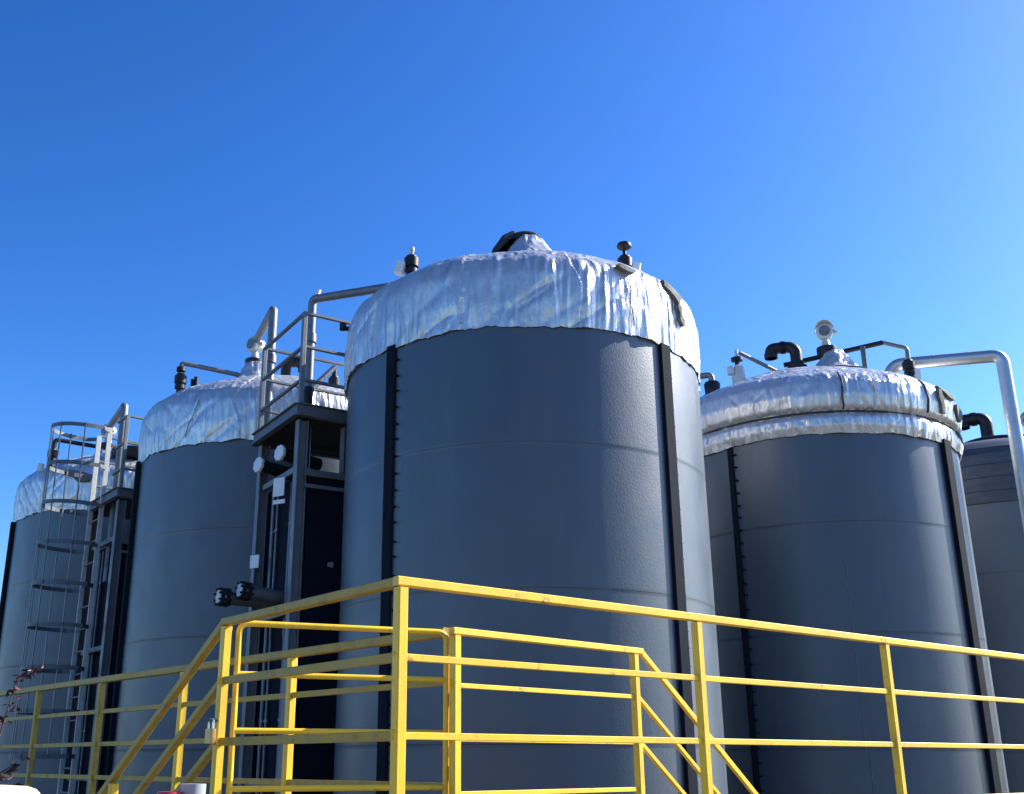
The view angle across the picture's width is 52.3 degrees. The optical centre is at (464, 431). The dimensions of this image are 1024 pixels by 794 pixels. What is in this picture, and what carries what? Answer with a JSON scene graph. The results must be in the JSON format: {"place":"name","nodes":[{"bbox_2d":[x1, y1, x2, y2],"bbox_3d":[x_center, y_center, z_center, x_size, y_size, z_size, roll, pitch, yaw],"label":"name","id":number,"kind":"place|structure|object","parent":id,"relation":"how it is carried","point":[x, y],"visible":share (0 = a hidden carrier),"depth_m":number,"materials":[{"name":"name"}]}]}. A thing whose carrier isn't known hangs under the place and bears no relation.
{"place":"outdoors","nodes":[
{"label":"outdoors","id":0,"kind":"place"},
{"bbox_2d":[0,785,39,793],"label":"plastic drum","id":1,"kind":"object","parent":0,"point":[9,789],"visible":1,"depth_m":2.90,"materials":[{"name":"white plastic"}]},
{"bbox_2d":[157,784,205,793],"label":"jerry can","id":2,"kind":"object","parent":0,"point":[192,788],"visible":1,"depth_m":3.10,"materials":[{"name":"plastic"}]},
{"bbox_2d":[237,311,350,793],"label":"access tower","id":3,"kind":"structure","parent":0,"point":[297,538],"depth_m":10.84,"materials":[{"name":"metal"}]},
{"bbox_2d":[213,587,278,608],"bbox_3d":[-2.239,1.792,10.875,0.770,0.272,0.192,11,-21,-32],"label":"flanged pipe","id":4,"kind":"object","parent":3,"relation":"attached to","point":[224,597],"visible":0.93,"depth_m":10.73,"materials":[{"name":"metal"}]},
{"bbox_2d":[233,581,284,603],"bbox_3d":[-2.019,1.721,10.770,0.743,0.292,0.192,12,-21,-34],"label":"flanged pipe","id":5,"kind":"object","parent":3,"relation":"on","point":[246,591],"visible":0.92,"depth_m":10.65,"materials":[{"name":"metal"}]},
{"bbox_2d":[253,457,292,479],"bbox_3d":[-2.101,0.421,11.660,0.538,0.188,0.173,16,-24,-41],"label":"blind flange","id":6,"kind":"object","parent":3,"relation":"attached to","point":[260,464],"visible":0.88,"depth_m":11.53,"materials":[{"name":"metal"}]},
{"bbox_2d":[274,445,322,469],"bbox_3d":[-1.806,0.284,11.326,0.538,0.188,0.173,16,-24,-41],"label":"blind flange","id":7,"kind":"object","parent":3,"relation":"attached to","point":[282,453],"visible":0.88,"depth_m":11.19,"materials":[{"name":"metal"}]},
{"bbox_2d":[302,282,389,468],"bbox_3d":[-1.277,-0.520,11.056,1.268,2.477,0.128,-14,-22,37],"label":"riser pipe","id":8,"kind":"object","parent":3,"relation":"attached to","point":[318,297],"visible":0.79,"depth_m":11.44,"materials":[{"name":"metal"}]},
{"bbox_2d":[0,0,1023,597],"label":"sky","id":9,"kind":"structure","parent":0,"point":[174,174],"materials":[{"name":"blue"}]},
{"bbox_2d":[885,350,1023,529],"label":"clad pipe","id":10,"kind":"object","parent":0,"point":[1001,359],"visible":0.91,"depth_m":13.41,"materials":[{"name":"silver metal"}]},
{"label":"ground","id":11,"kind":"structure","parent":0,"visible":0},
{"bbox_2d":[0,665,43,785],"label":"shrub","id":12,"kind":"object","parent":11,"relation":"on","point":[14,766],"visible":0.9,"depth_m":4.72,"materials":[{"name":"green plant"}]},
{"bbox_2d":[0,424,138,793],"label":"storage tank","id":13,"kind":"object","parent":11,"relation":"on","point":[18,570],"visible":0.27,"depth_m":15.87,"materials":[{"name":"metal"}]},
{"bbox_2d":[9,414,143,793],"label":"access tower","id":14,"kind":"structure","parent":11,"relation":"on","point":[96,625],"depth_m":14.25,"materials":[{"name":"metal"}]},
{"bbox_2d":[103,402,128,581],"bbox_3d":[-5.399,0.982,15.753,0.110,2.854,1.867,8,-19,-24],"label":"riser pipe","id":15,"kind":"object","parent":14,"relation":"attached to","point":[122,411],"visible":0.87,"depth_m":15.04,"materials":[{"name":"metal"}]},
{"bbox_2d":[0,627,448,793],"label":"guard rail","id":16,"kind":"object","parent":11,"relation":"on","point":[291,694],"visible":0.82,"depth_m":7.19,"materials":[{"name":"yellow metal"}]},
{"bbox_2d":[104,336,346,793],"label":"storage tank","id":17,"kind":"object","parent":11,"relation":"on","point":[190,542],"visible":0.5,"depth_m":12.43,"materials":[{"name":"metal"}]},
{"bbox_2d":[253,306,277,424],"bbox_3d":[-2.587,0.053,13.017,0.137,3.370,1.825,6,-18,-17],"label":"riser pipe","id":18,"kind":"object","parent":17,"relation":"attached to","point":[269,322],"visible":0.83,"depth_m":12.51,"materials":[{"name":"metal"}]},
{"bbox_2d":[313,365,336,391],"bbox_3d":[-1.739,-0.668,12.817,0.079,1.149,2.162,0,-18,-1],"label":"riser pipe","id":19,"kind":"object","parent":17,"relation":"attached to","point":[332,370],"visible":0.74,"depth_m":12.95,"materials":[{"name":"silver metal"}]},
{"bbox_2d":[333,231,727,793],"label":"storage tank","id":20,"kind":"object","parent":11,"relation":"on","point":[523,411],"visible":0.91,"depth_m":9.06,"materials":[{"name":"metal"}]},
{"bbox_2d":[97,576,1023,793],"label":"guard rail","id":21,"kind":"object","parent":11,"relation":"on","point":[397,736],"visible":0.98,"depth_m":4.65,"materials":[{"name":"yellow metal"}]},
{"bbox_2d":[206,621,448,793],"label":"safety gate","id":22,"kind":"structure","parent":21,"relation":"attached to","point":[234,731],"depth_m":5.01,"materials":[{"name":"yellow metal"}]},
{"bbox_2d":[204,718,215,743],"bbox_3d":[-1.167,1.370,4.772,0.028,0.113,0.072,13,-22,-36],"label":"padlock","id":23,"kind":"object","parent":22,"relation":"hanging from","point":[210,736],"visible":1,"depth_m":4.75,"materials":[{"name":"gold metal"}]},
{"bbox_2d":[449,627,757,793],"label":"guard rail","id":24,"kind":"object","parent":11,"relation":"on","point":[456,685],"visible":0.81,"depth_m":5.81,"materials":[{"name":"yellow metal"}]},
{"bbox_2d":[700,320,1008,793],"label":"storage tank","id":25,"kind":"object","parent":11,"relation":"on","point":[835,494],"visible":0.82,"depth_m":11.96,"materials":[{"name":"metal"}]},
{"bbox_2d":[960,412,1023,792],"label":"storage tank","id":26,"kind":"object","parent":11,"relation":"on","point":[993,507],"visible":0.34,"depth_m":15.16,"materials":[{"name":"grey metal"}]}
]}

